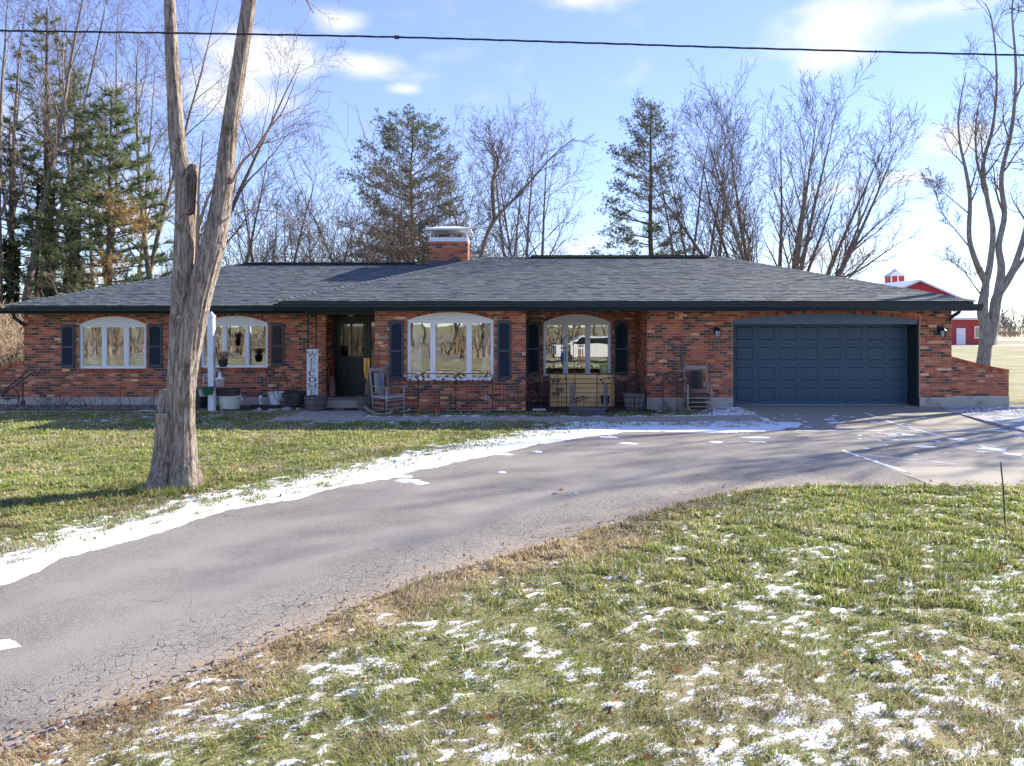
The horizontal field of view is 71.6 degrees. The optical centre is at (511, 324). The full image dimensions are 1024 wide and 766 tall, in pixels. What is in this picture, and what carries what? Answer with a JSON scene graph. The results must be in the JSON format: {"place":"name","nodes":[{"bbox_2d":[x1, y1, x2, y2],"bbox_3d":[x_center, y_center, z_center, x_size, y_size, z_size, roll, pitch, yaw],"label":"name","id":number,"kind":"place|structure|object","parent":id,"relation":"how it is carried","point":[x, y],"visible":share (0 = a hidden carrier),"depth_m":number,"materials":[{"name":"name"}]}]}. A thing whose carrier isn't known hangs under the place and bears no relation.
{"place":"outdoors","nodes":[
{"label":"outdoors","id":0,"kind":"place"},
{"bbox_2d":[328,376,336,396],"bbox_3d":[-4.843,1.680,19.099,0.197,0.580,0.401,0,0,-25],"label":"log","id":1,"kind":"object","parent":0,"point":[331,386],"visible":0.97,"depth_m":19.03,"materials":[{"name":"brown wood"}]},
{"bbox_2d":[0,429,1023,751],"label":"driveway","id":2,"kind":"structure","parent":0,"point":[84,627],"depth_m":7.00,"materials":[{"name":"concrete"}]},
{"bbox_2d":[0,436,768,649],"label":"snow","id":3,"kind":"structure","parent":2,"relation":"on","point":[6,643],"depth_m":9.97,"materials":[{"name":"white snow"}]},
{"bbox_2d":[0,422,800,584],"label":"snow bank","id":4,"kind":"structure","parent":2,"relation":"on","point":[13,572],"depth_m":9.42,"materials":[{"name":"white snow"}]},
{"bbox_2d":[0,479,1023,765],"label":"lawn","id":5,"kind":"structure","parent":0,"point":[678,694],"depth_m":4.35,"materials":[{"name":"plant"}]},
{"bbox_2d":[90,471,250,503],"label":"leaf litter","id":6,"kind":"object","parent":5,"relation":"on","point":[206,489],"visible":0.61,"depth_m":9.16,"materials":[{"name":"brown plant"}]},
{"bbox_2d":[131,472,216,496],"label":"grass","id":7,"kind":"structure","parent":5,"relation":"on","point":[167,491],"depth_m":9.17,"materials":[{"name":"green plant"}]},
{"bbox_2d":[122,0,340,491],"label":"forked tree","id":8,"kind":"object","parent":5,"relation":"on","point":[175,461],"visible":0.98,"depth_m":9.39,"materials":[{"name":"grey plant"}]},
{"bbox_2d":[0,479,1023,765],"bbox_3d":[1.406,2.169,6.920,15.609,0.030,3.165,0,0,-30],"label":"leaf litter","id":9,"kind":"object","parent":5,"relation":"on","point":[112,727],"visible":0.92,"depth_m":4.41,"materials":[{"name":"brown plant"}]},
{"bbox_2d":[17,481,1023,765],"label":"fallen leaves","id":10,"kind":"object","parent":5,"relation":"on","point":[413,657],"visible":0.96,"depth_m":4.52,"materials":[{"name":"brown plant"}]},
{"bbox_2d":[1000,462,1005,523],"bbox_3d":[5.315,1.855,7.688,0.062,0.731,0.014,0,0,0],"label":"green stake","id":11,"kind":"object","parent":5,"relation":"on","point":[1003,492],"visible":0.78,"depth_m":7.68,"materials":[{"name":"paint"}]},
{"bbox_2d":[0,406,1023,607],"bbox_3d":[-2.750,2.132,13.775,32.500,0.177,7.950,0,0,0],"label":"lawn","id":12,"kind":"structure","parent":0,"point":[418,452],"depth_m":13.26,"materials":[{"name":"plant"}]},
{"bbox_2d":[1,412,1004,495],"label":"fallen leaves","id":13,"kind":"object","parent":12,"relation":"on","point":[365,464],"visible":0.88,"depth_m":12.06,"materials":[{"name":"brown plant"}]},
{"bbox_2d":[569,382,607,415],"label":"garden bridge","id":14,"kind":"structure","parent":12,"relation":"on","point":[591,410],"depth_m":16.91,"materials":[{"name":"wood"}]},
{"bbox_2d":[633,372,662,410],"bbox_3d":[3.344,1.690,17.453,0.774,1.040,0.032,0,0,-6],"label":"garden fence","id":15,"kind":"object","parent":12,"relation":"on","point":[653,379],"visible":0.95,"depth_m":17.46,"materials":[{"name":"metal"}]},
{"bbox_2d":[683,363,713,411],"bbox_3d":[4.535,1.536,17.340,0.617,1.186,1.000,0,0,5],"label":"rocking chair","id":16,"kind":"object","parent":12,"relation":"on","point":[695,380],"visible":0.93,"depth_m":17.56,"materials":[{"name":"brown wood"}]},
{"bbox_2d":[0,30,1023,55],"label":"overhead cable","id":17,"kind":"object","parent":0,"point":[450,38],"visible":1,"depth_m":8.99,"materials":[{"name":"black plastic"}]},
{"bbox_2d":[0,0,1023,325],"label":"sky","id":18,"kind":"structure","parent":0,"point":[593,85],"materials":[{"name":"blue"}]},
{"bbox_2d":[269,409,763,421],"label":"front walk","id":19,"kind":"structure","parent":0,"point":[338,416],"depth_m":16.32,"materials":[{"name":"concrete"}]},
{"bbox_2d":[307,349,317,396],"bbox_3d":[-5.066,1.387,18.021,0.288,1.535,0.057,0,0,0],"label":"welcome sign","id":20,"kind":"object","parent":19,"relation":"on","point":[312,371],"visible":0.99,"depth_m":18.02,"materials":[{"name":"white paint"}]},
{"bbox_2d":[304,395,327,410],"bbox_3d":[-4.897,1.972,17.750,0.585,0.387,0.585,0,0,0],"label":"barrel planter","id":21,"kind":"object","parent":19,"relation":"on","point":[317,402],"visible":0.97,"depth_m":17.55,"materials":[{"name":"wood"}]},
{"bbox_2d":[323,408,357,410],"bbox_3d":[-4.308,2.123,17.840,0.892,0.015,0.440,0,0,0],"label":"doormat","id":22,"kind":"object","parent":19,"relation":"on","point":[344,409],"visible":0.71,"depth_m":17.71,"materials":[{"name":"rubber"}]},
{"bbox_2d":[356,395,374,410],"bbox_3d":[-3.636,1.960,17.720,0.507,0.368,0.507,0,0,0],"label":"barrel planter","id":23,"kind":"object","parent":19,"relation":"on","point":[363,400],"visible":0.77,"depth_m":17.53,"materials":[{"name":"wood"}]},
{"bbox_2d":[364,364,409,414],"bbox_3d":[-3.010,1.561,17.125,1.000,1.186,0.617,0,0,38],"label":"rocking chair","id":24,"kind":"object","parent":19,"relation":"on","point":[379,382],"visible":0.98,"depth_m":17.14,"materials":[{"name":"grey wood"}]},
{"bbox_2d":[20,326,1023,405],"bbox_3d":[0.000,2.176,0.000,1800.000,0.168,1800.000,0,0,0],"label":"ground","id":25,"kind":"structure","parent":0,"point":[1011,358],"depth_m":42.72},
{"bbox_2d":[0,300,23,366],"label":"brush","id":26,"kind":"object","parent":25,"relation":"on","point":[10,337],"visible":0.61,"depth_m":22.47,"materials":[{"name":"brown plant"}]},
{"bbox_2d":[0,360,23,403],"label":"wing wall","id":27,"kind":"structure","parent":25,"relation":"on","point":[10,373],"depth_m":18.99,"materials":[{"name":"brick"}]},
{"bbox_2d":[0,115,86,362],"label":"pine tree","id":28,"kind":"object","parent":25,"relation":"on","point":[12,248],"visible":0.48,"depth_m":30.91,"materials":[{"name":"green plant"}]},
{"bbox_2d":[0,7,123,297],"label":"pine tree","id":29,"kind":"object","parent":25,"relation":"on","point":[52,200],"visible":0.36,"depth_m":32.65,"materials":[{"name":"green plant"}]},
{"bbox_2d":[0,0,135,364],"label":"bare tree","id":30,"kind":"object","parent":25,"relation":"on","point":[56,146],"visible":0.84,"depth_m":30.78,"materials":[{"name":"brown plant"}]},
{"bbox_2d":[2,65,141,298],"bbox_3d":[-21.550,-5.249,34.598,7.231,15.131,6.614,0,0,0],"label":"pine tree","id":31,"kind":"object","parent":25,"relation":"on","point":[73,145],"visible":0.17,"depth_m":34.67,"materials":[{"name":"green plant"}]},
{"bbox_2d":[10,82,172,299],"bbox_3d":[-18.171,-4.328,32.073,7.338,13.281,7.246,0,0,0],"label":"pine tree","id":32,"kind":"object","parent":25,"relation":"on","point":[108,201],"visible":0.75,"depth_m":31.17,"materials":[{"name":"green plant"}]},
{"bbox_2d":[3,0,189,282],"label":"bare tree","id":33,"kind":"object","parent":25,"relation":"on","point":[85,100],"visible":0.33,"depth_m":40.26,"materials":[{"name":"grey plant"}]},
{"bbox_2d":[0,0,238,286],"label":"bare tree","id":34,"kind":"object","parent":25,"relation":"on","point":[117,145],"visible":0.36,"depth_m":40.47,"materials":[{"name":"grey plant"}]},
{"bbox_2d":[3,0,266,283],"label":"bare tree","id":35,"kind":"object","parent":25,"relation":"on","point":[167,194],"visible":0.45,"depth_m":40.79,"materials":[{"name":"grey plant"}]},
{"bbox_2d":[0,233,279,356],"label":"undergrowth","id":36,"kind":"object","parent":25,"relation":"on","point":[56,293],"visible":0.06,"depth_m":30.15,"materials":[{"name":"brown plant"}]},
{"bbox_2d":[0,404,305,410],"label":"garden bed","id":37,"kind":"object","parent":25,"relation":"on","point":[119,407],"visible":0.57,"depth_m":18.26,"materials":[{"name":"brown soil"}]},
{"bbox_2d":[0,369,38,407],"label":"wheel plough","id":38,"kind":"object","parent":37,"relation":"on","point":[22,403],"visible":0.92,"depth_m":18.29,"materials":[{"name":"black metal"}]},
{"bbox_2d":[216,394,241,409],"bbox_3d":[-7.160,1.983,17.968,0.614,0.394,0.576,0,0,-39],"label":"cream tub","id":39,"kind":"object","parent":37,"relation":"on","point":[229,402],"visible":0.85,"depth_m":17.77,"materials":[{"name":"plastic"}]},
{"bbox_2d":[216,387,240,398],"bbox_3d":[-7.244,1.752,18.150,0.609,0.259,0.609,-3,0,0],"label":"barrel planter","id":40,"kind":"object","parent":39,"relation":"in","point":[232,391],"visible":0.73,"depth_m":17.94,"materials":[{"name":"wood"}]},
{"bbox_2d":[250,404,279,408],"bbox_3d":[-6.311,2.097,18.135,0.785,0.100,0.100,0,0,10],"label":"rotten timber","id":41,"kind":"object","parent":37,"relation":"on","point":[264,406],"visible":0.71,"depth_m":18.08,"materials":[{"name":"brown wood"}]},
{"bbox_2d":[267,391,283,404],"bbox_3d":[-6.093,1.912,18.350,0.430,0.347,0.427,0,0,0],"label":"white pot","id":42,"kind":"object","parent":37,"relation":"on","point":[273,400],"visible":0.91,"depth_m":18.22,"materials":[{"name":"plastic"}]},
{"bbox_2d":[283,391,305,405],"bbox_3d":[-5.618,1.910,18.350,0.565,0.341,0.565,0,0,0],"label":"barrel planter","id":43,"kind":"object","parent":37,"relation":"on","point":[296,398],"visible":0.97,"depth_m":18.15,"materials":[{"name":"wood"}]},
{"bbox_2d":[195,387,207,408],"bbox_3d":[-8.029,1.900,18.215,0.345,0.580,0.590,0,0,0],"label":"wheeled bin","id":44,"kind":"object","parent":25,"relation":"on","point":[200,402],"visible":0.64,"depth_m":17.99,"materials":[{"name":"plastic"}]},
{"bbox_2d":[53,0,353,278],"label":"bare tree","id":45,"kind":"object","parent":25,"relation":"on","point":[137,109],"visible":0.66,"depth_m":39.02,"materials":[{"name":"grey plant"}]},
{"bbox_2d":[197,311,222,410],"bbox_3d":[-7.570,0.920,17.750,0.709,2.520,0.164,0,0,0],"label":"white post","id":46,"kind":"object","parent":25,"relation":"on","point":[212,370],"visible":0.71,"depth_m":17.68,"materials":[{"name":"paint"}]},
{"bbox_2d":[197,375,223,394],"bbox_3d":[-7.548,1.490,17.610,0.830,0.482,0.755,0,0,0],"label":"hanging pot","id":47,"kind":"object","parent":46,"relation":"hanging from","point":[207,390],"visible":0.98,"depth_m":17.52,"materials":[{"name":"green plastic"}]},
{"bbox_2d":[214,350,236,366],"bbox_3d":[-7.210,0.846,17.714,0.591,0.413,0.576,0,0,0],"label":"hanging pot","id":48,"kind":"object","parent":46,"relation":"hanging from","point":[223,360],"visible":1,"depth_m":17.67,"materials":[{"name":"black plastic"}]},
{"bbox_2d":[114,84,306,264],"bbox_3d":[-15.522,-5.251,37.172,9.544,15.176,5.616,0,0,0],"label":"bare tree","id":49,"kind":"object","parent":25,"relation":"on","point":[235,186],"visible":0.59,"depth_m":37.34,"materials":[{"name":"grey plant"}]},
{"bbox_2d":[152,164,315,270],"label":"bare tree","id":50,"kind":"object","parent":25,"relation":"on","point":[288,225],"visible":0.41,"depth_m":35.30,"materials":[{"name":"grey plant"}]},
{"bbox_2d":[209,120,344,262],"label":"bare tree","id":51,"kind":"object","parent":25,"relation":"on","point":[267,249],"visible":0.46,"depth_m":40.16,"materials":[{"name":"grey plant"}]},
{"bbox_2d":[307,311,316,348],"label":"porch column","id":52,"kind":"structure","parent":25,"relation":"on","point":[308,331],"depth_m":18.19,"materials":[{"name":"metal"}]},
{"bbox_2d":[263,191,376,261],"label":"bare tree","id":53,"kind":"object","parent":25,"relation":"on","point":[282,208],"visible":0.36,"depth_m":40.55,"materials":[{"name":"brown plant"}]},
{"bbox_2d":[151,183,530,274],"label":"undergrowth","id":54,"kind":"object","parent":25,"relation":"on","point":[351,243],"visible":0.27,"depth_m":34.16,"materials":[{"name":"brown plant"}]},
{"bbox_2d":[264,109,417,261],"bbox_3d":[-8.583,-4.311,36.115,8.332,13.289,5.219,0,0,0],"label":"bare tree","id":55,"kind":"object","parent":25,"relation":"on","point":[310,210],"visible":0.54,"depth_m":36.04,"materials":[{"name":"brown plant"}]},
{"bbox_2d":[284,174,442,261],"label":"bare tree","id":56,"kind":"object","parent":25,"relation":"on","point":[298,199],"visible":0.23,"depth_m":39.78,"materials":[{"name":"brown plant"}]},
{"bbox_2d":[239,99,559,263],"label":"undergrowth","id":57,"kind":"object","parent":25,"relation":"on","point":[412,223],"visible":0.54,"depth_m":32.94,"materials":[{"name":"brown plant"}]},
{"bbox_2d":[383,373,417,412],"bbox_3d":[-2.701,1.690,17.197,0.864,1.040,0.029,0,0,0],"label":"garden fence","id":58,"kind":"object","parent":25,"relation":"on","point":[396,401],"visible":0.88,"depth_m":17.20,"materials":[{"name":"metal"}]},
{"bbox_2d":[325,103,487,262],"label":"pine tree","id":59,"kind":"object","parent":25,"relation":"on","point":[393,130],"visible":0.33,"depth_m":41.22,"materials":[{"name":"green plant"}]},
{"bbox_2d":[370,111,463,263],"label":"bare tree","id":60,"kind":"object","parent":25,"relation":"on","point":[420,188],"visible":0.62,"depth_m":34.13,"materials":[{"name":"brown plant"}]},
{"bbox_2d":[417,373,455,412],"bbox_3d":[-1.831,1.690,17.197,0.961,1.040,0.029,0,0,0],"label":"garden fence","id":61,"kind":"object","parent":25,"relation":"on","point":[439,396],"visible":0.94,"depth_m":17.20,"materials":[{"name":"metal"}]},
{"bbox_2d":[455,373,492,412],"bbox_3d":[-0.922,1.690,17.197,0.936,1.040,0.029,0,0,0],"label":"garden fence","id":62,"kind":"object","parent":25,"relation":"on","point":[479,401],"visible":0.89,"depth_m":17.20,"materials":[{"name":"metal"}]},
{"bbox_2d":[396,100,564,256],"bbox_3d":[-1.894,-5.050,38.678,9.615,14.778,5.803,0,0,0],"label":"bare tree","id":63,"kind":"object","parent":25,"relation":"on","point":[482,186],"visible":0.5,"depth_m":38.70,"materials":[{"name":"brown plant"}]},
{"bbox_2d":[0,226,983,410],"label":"brick house","id":64,"kind":"structure","parent":25,"relation":"on","point":[791,336],"depth_m":18.53,"materials":[{"name":"brick"}]},
{"bbox_2d":[88,327,98,365],"bbox_3d":[-11.278,0.574,19.140,0.298,1.189,0.060,0,0,0],"label":"curtain","id":65,"kind":"object","parent":64,"relation":"hanging from","point":[92,359],"visible":0.89,"depth_m":19.14,"materials":[{"name":"fabric"}]},
{"bbox_2d":[80,316,145,368],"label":"window","id":66,"kind":"structure","parent":64,"relation":"in","point":[123,327],"depth_m":18.95,"materials":[{"name":"white plastic"}]},
{"bbox_2d":[110,327,116,365],"bbox_3d":[-10.731,0.574,19.140,0.184,1.189,0.060,0,0,0],"label":"curtain","id":67,"kind":"object","parent":64,"relation":"hanging from","point":[113,359],"visible":0.87,"depth_m":19.13,"materials":[{"name":"fabric"}]},
{"bbox_2d":[135,327,143,365],"bbox_3d":[-9.983,0.574,19.200,0.414,1.189,0.060,0,0,0],"label":"curtain","id":68,"kind":"object","parent":64,"relation":"hanging from","point":[139,346],"visible":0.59,"depth_m":19.21,"materials":[{"name":"fabric"}]},
{"bbox_2d":[201,316,267,367],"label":"window","id":69,"kind":"structure","parent":64,"relation":"in","point":[244,337],"depth_m":21.10,"materials":[{"name":"white plastic"}]},
{"bbox_2d":[337,320,366,393],"bbox_3d":[-4.425,0.901,19.687,0.830,2.038,0.063,0,0,0],"label":"front door","id":70,"kind":"structure","parent":64,"relation":"in","point":[351,334],"depth_m":19.69,"materials":[{"name":"paint"}]},
{"bbox_2d":[412,323,421,377],"bbox_3d":[-2.384,0.630,17.820,0.272,1.507,0.060,0,0,0],"label":"curtain","id":71,"kind":"object","parent":64,"relation":"hanging from","point":[416,352],"visible":0.93,"depth_m":17.81,"materials":[{"name":"fabric"}]},
{"bbox_2d":[408,312,492,379],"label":"window","id":72,"kind":"structure","parent":64,"relation":"in","point":[451,342],"depth_m":19.80,"materials":[{"name":"white plastic"}]},
{"bbox_2d":[481,323,490,377],"bbox_3d":[-0.647,0.630,17.820,0.273,1.507,0.060,0,0,0],"label":"curtain","id":73,"kind":"object","parent":64,"relation":"hanging from","point":[486,362],"visible":0.83,"depth_m":17.82,"materials":[{"name":"fabric"}]},
{"bbox_2d":[544,314,610,375],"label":"window","id":74,"kind":"structure","parent":64,"relation":"in","point":[596,331],"depth_m":21.80,"materials":[{"name":"white plastic"}]},
{"bbox_2d":[734,324,907,403],"bbox_3d":[7.911,0.982,18.400,4.730,2.143,0.060,0,0,0],"label":"garage door","id":75,"kind":"structure","parent":64,"relation":"in","point":[774,363],"depth_m":18.37,"materials":[{"name":"metal"}]},
{"bbox_2d":[493,373,530,412],"bbox_3d":[-0.001,1.690,17.197,0.947,1.040,0.029,0,0,0],"label":"garden fence","id":76,"kind":"object","parent":25,"relation":"on","point":[503,396],"visible":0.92,"depth_m":17.20,"materials":[{"name":"metal"}]},
{"bbox_2d":[444,85,599,256],"bbox_3d":[1.022,-5.333,37.819,8.249,15.334,9.059,0,0,-24],"label":"bare tree","id":77,"kind":"object","parent":25,"relation":"on","point":[527,239],"visible":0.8,"depth_m":37.43,"materials":[{"name":"brown plant"}]},
{"bbox_2d":[469,114,598,257],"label":"bare tree","id":78,"kind":"object","parent":25,"relation":"on","point":[492,195],"visible":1,"depth_m":32.94,"materials":[{"name":"grey plant"}]},
{"bbox_2d":[530,373,566,412],"bbox_3d":[0.880,1.690,17.197,0.908,1.040,0.029,0,0,0],"label":"garden fence","id":79,"kind":"object","parent":25,"relation":"on","point":[553,401],"visible":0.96,"depth_m":17.20,"materials":[{"name":"metal"}]},
{"bbox_2d":[526,402,654,412],"bbox_3d":[1.900,2.157,18.540,3.200,0.057,2.320,0,0,0],"label":"garden bed","id":80,"kind":"object","parent":25,"relation":"on","point":[564,408],"visible":0.14,"depth_m":18.27,"materials":[{"name":"brown soil"}]},
{"bbox_2d":[533,374,551,407],"bbox_3d":[0.761,1.694,18.224,0.761,0.959,0.727,0,0,0],"label":"potted plant","id":81,"kind":"object","parent":80,"relation":"on","point":[544,385],"visible":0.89,"depth_m":18.09,"materials":[{"name":"black plant"}]},
{"bbox_2d":[548,374,614,405],"bbox_3d":[1.828,1.706,18.841,1.688,0.868,0.717,0,0,0],"label":"pine planter","id":82,"kind":"object","parent":80,"relation":"on","point":[585,385],"visible":0.76,"depth_m":18.50,"materials":[{"name":"wood"}]},
{"bbox_2d":[612,374,631,407],"bbox_3d":[2.822,1.700,18.317,0.580,0.947,0.668,0,0,-39],"label":"potted plant","id":83,"kind":"object","parent":80,"relation":"on","point":[621,387],"visible":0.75,"depth_m":18.24,"materials":[{"name":"black plant"}]},
{"bbox_2d":[623,393,644,409],"bbox_3d":[3.043,1.920,17.750,0.556,0.378,0.556,0,0,0],"label":"barrel planter","id":84,"kind":"object","parent":80,"relation":"on","point":[630,401],"visible":0.83,"depth_m":17.55,"materials":[{"name":"wood"}]},
{"bbox_2d":[474,220,727,256],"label":"undergrowth","id":85,"kind":"object","parent":25,"relation":"on","point":[586,252],"visible":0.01,"depth_m":43.62,"materials":[{"name":"brown plant"}]},
{"bbox_2d":[596,372,634,412],"bbox_3d":[2.532,1.690,17.294,1.000,1.040,0.035,0,0,-14],"label":"garden fence","id":86,"kind":"object","parent":25,"relation":"on","point":[626,388],"visible":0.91,"depth_m":17.32,"materials":[{"name":"metal"}]},
{"bbox_2d":[582,96,692,254],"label":"pine tree","id":87,"kind":"object","parent":25,"relation":"on","point":[630,240],"visible":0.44,"depth_m":40.73,"materials":[{"name":"green plant"}]},
{"bbox_2d":[663,372,689,410],"bbox_3d":[4.059,1.690,17.506,0.692,1.040,0.030,0,0,-2],"label":"garden fence","id":88,"kind":"object","parent":25,"relation":"on","point":[680,385],"visible":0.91,"depth_m":17.51,"materials":[{"name":"metal"}]},
{"bbox_2d":[623,84,758,257],"bbox_3d":[9.642,-5.460,37.433,7.314,15.554,8.716,0,0,0],"label":"bare tree","id":89,"kind":"object","parent":25,"relation":"on","point":[685,219],"visible":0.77,"depth_m":36.62,"materials":[{"name":"brown plant"}]},
{"bbox_2d":[689,399,705,409],"bbox_3d":[4.621,1.990,17.715,0.363,0.300,0.290,0,0,0],"label":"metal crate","id":90,"kind":"object","parent":25,"relation":"on","point":[696,404],"visible":0.66,"depth_m":17.60,"materials":[{"name":"metal"}]},
{"bbox_2d":[638,88,772,259],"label":"bare tree","id":91,"kind":"object","parent":25,"relation":"on","point":[671,146],"visible":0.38,"depth_m":39.14,"materials":[{"name":"brown plant"}]},
{"bbox_2d":[608,50,930,280],"bbox_3d":[12.685,-5.274,35.289,16.101,15.344,11.924,0,0,-26],"label":"bare tree","id":92,"kind":"object","parent":25,"relation":"on","point":[795,257],"visible":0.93,"depth_m":33.96,"materials":[{"name":"grey plant"}]},
{"bbox_2d":[882,268,1000,344],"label":"red barn","id":93,"kind":"structure","parent":25,"relation":"on","point":[965,328],"depth_m":74.46,"materials":[{"name":"wood"}]},
{"bbox_2d":[956,328,964,344],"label":"door","id":94,"kind":"structure","parent":93,"relation":"in","point":[960,332],"depth_m":73.92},
{"bbox_2d":[918,0,1023,365],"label":"bare tree","id":95,"kind":"object","parent":25,"relation":"on","point":[989,321],"visible":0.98,"depth_m":35.91,"materials":[{"name":"grey plant"}]},
{"bbox_2d":[951,357,1008,406],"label":"wing wall","id":96,"kind":"structure","parent":25,"relation":"on","point":[974,384],"depth_m":17.99,"materials":[{"name":"brick"}]},
{"bbox_2d":[939,406,1023,431],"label":"snow","id":97,"kind":"structure","parent":25,"relation":"on","point":[982,407],"depth_m":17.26,"materials":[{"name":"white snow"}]},
{"bbox_2d":[984,0,1023,170],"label":"bare tree","id":98,"kind":"object","parent":25,"relation":"on","point":[1018,7],"visible":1,"depth_m":24.75,"materials":[{"name":"brown plant"}]},
{"bbox_2d":[998,306,1023,333],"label":"hedge","id":99,"kind":"object","parent":25,"relation":"on","point":[1005,325],"visible":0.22,"depth_m":153.54,"materials":[{"name":"plant"}]},
{"bbox_2d":[734,404,1023,486],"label":"garage apron","id":100,"kind":"object","parent":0,"point":[859,418],"visible":0.69,"depth_m":14.92,"materials":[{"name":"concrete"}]},
{"bbox_2d":[752,412,1023,473],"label":"snow","id":101,"kind":"structure","parent":100,"relation":"on","point":[983,447],"depth_m":13.94,"materials":[{"name":"white snow"}]},
{"bbox_2d":[997,335,1023,341],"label":"stubble field","id":102,"kind":"structure","parent":0,"point":[1020,338],"depth_m":99.01,"materials":[{"name":"beige plant"}]},
{"bbox_2d":[997,330,1023,337],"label":"tall dry grass","id":103,"kind":"structure","parent":0,"point":[1012,333],"depth_m":120.32,"materials":[{"name":"brown plant"}]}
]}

